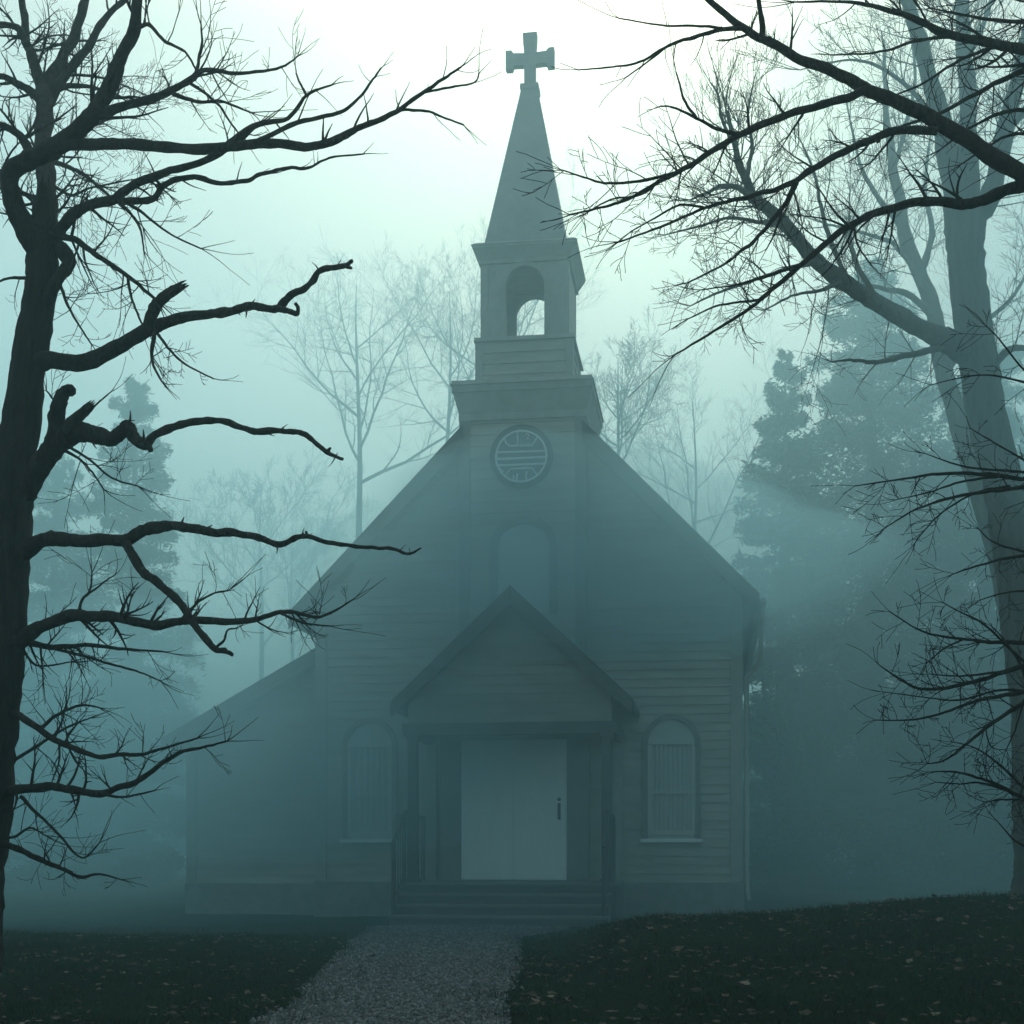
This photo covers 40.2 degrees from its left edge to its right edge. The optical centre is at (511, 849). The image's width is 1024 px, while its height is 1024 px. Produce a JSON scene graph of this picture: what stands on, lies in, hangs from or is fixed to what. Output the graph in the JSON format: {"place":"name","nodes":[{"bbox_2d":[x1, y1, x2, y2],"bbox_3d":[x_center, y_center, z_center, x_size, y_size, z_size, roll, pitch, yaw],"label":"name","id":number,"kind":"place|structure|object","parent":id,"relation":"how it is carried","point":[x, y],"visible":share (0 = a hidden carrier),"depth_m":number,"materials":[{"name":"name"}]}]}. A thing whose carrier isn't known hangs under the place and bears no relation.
{"place":"outdoors","nodes":[
{"label":"outdoors","id":0,"kind":"place"},
{"bbox_2d":[249,924,569,1023],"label":"path","id":1,"kind":"structure","parent":0,"point":[392,982],"depth_m":12.71,"materials":[{"name":"grey gravel"}]},
{"bbox_2d":[0,860,1023,1023],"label":"ground","id":2,"kind":"structure","parent":0,"point":[85,907],"depth_m":12.01,"materials":[{"name":"green plant"}]},
{"bbox_2d":[4,454,153,883],"bbox_3d":[-16.598,-6.604,50.255,6.742,15.716,6.942,0,0,0],"label":"evergreen tree","id":3,"kind":"object","parent":2,"relation":"on","point":[56,580],"visible":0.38,"depth_m":49.42,"materials":[{"name":"green plant"}]},
{"bbox_2d":[20,374,206,887],"bbox_3d":[-12.468,-7.218,45.691,6.331,16.914,6.527,0,0,0],"label":"evergreen tree","id":4,"kind":"object","parent":2,"relation":"on","point":[134,693],"visible":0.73,"depth_m":45.45,"materials":[{"name":"green plant"}]},
{"bbox_2d":[0,0,501,1021],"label":"bare tree","id":5,"kind":"object","parent":2,"relation":"on","point":[26,464],"visible":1,"depth_m":5.87,"materials":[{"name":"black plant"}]},
{"bbox_2d":[152,439,382,679],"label":"bare tree","id":6,"kind":"object","parent":2,"relation":"on","point":[262,642],"visible":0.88,"depth_m":71.91,"materials":[{"name":"grey plant"}]},
{"bbox_2d":[187,455,382,661],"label":"bare tree","id":7,"kind":"object","parent":2,"relation":"on","point":[292,588],"visible":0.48,"depth_m":79.63,"materials":[{"name":"grey plant"}]},
{"bbox_2d":[190,227,533,538],"bbox_3d":[-4.774,-11.431,53.074,14.015,25.373,8.401,0,0,25],"label":"bare tree","id":8,"kind":"object","parent":2,"relation":"on","point":[360,443],"visible":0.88,"depth_m":52.05,"materials":[{"name":"grey plant"}]},
{"bbox_2d":[344,212,543,442],"bbox_3d":[-2.493,-10.750,52.122,8.694,24.010,6.798,0,0,33],"label":"bare tree","id":9,"kind":"object","parent":2,"relation":"on","point":[449,410],"visible":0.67,"depth_m":51.85,"materials":[{"name":"grey plant"}]},
{"bbox_2d":[161,32,766,926],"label":"church","id":10,"kind":"structure","parent":2,"relation":"on","point":[523,706],"depth_m":23.74,"materials":[{"name":"white wood"}]},
{"bbox_2d":[340,718,399,842],"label":"window","id":11,"kind":"structure","parent":10,"relation":"in","point":[369,746],"depth_m":24.33,"materials":[{"name":"glass"}]},
{"bbox_2d":[461,739,566,879],"bbox_3d":[0.026,-0.680,23.643,1.810,2.380,0.162,0,0,8],"label":"door","id":12,"kind":"structure","parent":10,"relation":"in","point":[514,791],"depth_m":23.65,"materials":[{"name":"paint"}]},
{"bbox_2d":[640,714,702,841],"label":"window","id":13,"kind":"structure","parent":10,"relation":"in","point":[671,743],"depth_m":23.62,"materials":[{"name":"glass"}]},
{"bbox_2d":[389,141,610,395],"bbox_3d":[-0.488,-10.987,50.039,9.012,24.488,6.473,0,0,24],"label":"bare tree","id":14,"kind":"object","parent":2,"relation":"on","point":[518,323],"visible":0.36,"depth_m":49.17,"materials":[{"name":"grey plant"}]},
{"bbox_2d":[5,699,1011,870],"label":"woods","id":15,"kind":"object","parent":2,"relation":"on","point":[181,791],"depth_m":76.30,"materials":[{"name":"green plant"}]},
{"bbox_2d":[0,893,1023,1023],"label":"fallen leaves","id":16,"kind":"object","parent":2,"relation":"on","point":[745,984],"visible":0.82,"depth_m":11.46,"materials":[{"name":"brown plant"}]},
{"bbox_2d":[581,286,692,459],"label":"bare tree","id":17,"kind":"object","parent":2,"relation":"on","point":[619,407],"visible":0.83,"depth_m":43.79,"materials":[{"name":"grey plant"}]},
{"bbox_2d":[599,313,814,546],"bbox_3d":[7.933,-9.146,52.107,12.600,20.793,8.966,0,0,-28],"label":"bare tree","id":18,"kind":"object","parent":2,"relation":"on","point":[694,523],"visible":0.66,"depth_m":51.60,"materials":[{"name":"grey plant"}]},
{"bbox_2d":[513,0,1023,846],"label":"bare tree","id":19,"kind":"object","parent":2,"relation":"on","point":[989,154],"visible":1,"depth_m":4.77,"materials":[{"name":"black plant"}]},
{"bbox_2d":[727,348,911,890],"bbox_3d":[8.194,-6.928,41.755,6.766,16.350,7.003,0,0,42],"label":"evergreen tree","id":20,"kind":"object","parent":2,"relation":"on","point":[787,453],"visible":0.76,"depth_m":41.29,"materials":[{"name":"green plant"}]},
{"bbox_2d":[632,0,1023,895],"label":"bare tree","id":21,"kind":"object","parent":2,"relation":"on","point":[964,234],"visible":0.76,"depth_m":15.75,"materials":[{"name":"grey plant"}]},
{"bbox_2d":[743,253,1013,893],"bbox_3d":[11.317,-8.520,42.720,11.877,19.559,12.592,0,0,0],"label":"evergreen tree","id":22,"kind":"object","parent":2,"relation":"on","point":[873,560],"visible":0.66,"depth_m":41.28,"materials":[{"name":"green plant"}]},
{"bbox_2d":[766,0,1023,613],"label":"bare tree","id":23,"kind":"object","parent":2,"relation":"on","point":[928,304],"visible":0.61,"depth_m":20.91,"materials":[{"name":"grey plant"}]},
{"bbox_2d":[800,323,1023,890],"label":"evergreen tree","id":24,"kind":"object","parent":2,"relation":"on","point":[985,586],"visible":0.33,"depth_m":41.56,"materials":[{"name":"green plant"}]},
{"bbox_2d":[0,0,1023,858],"label":"sky","id":25,"kind":"structure","parent":0,"point":[429,180],"materials":[{"name":"white"}]}
]}

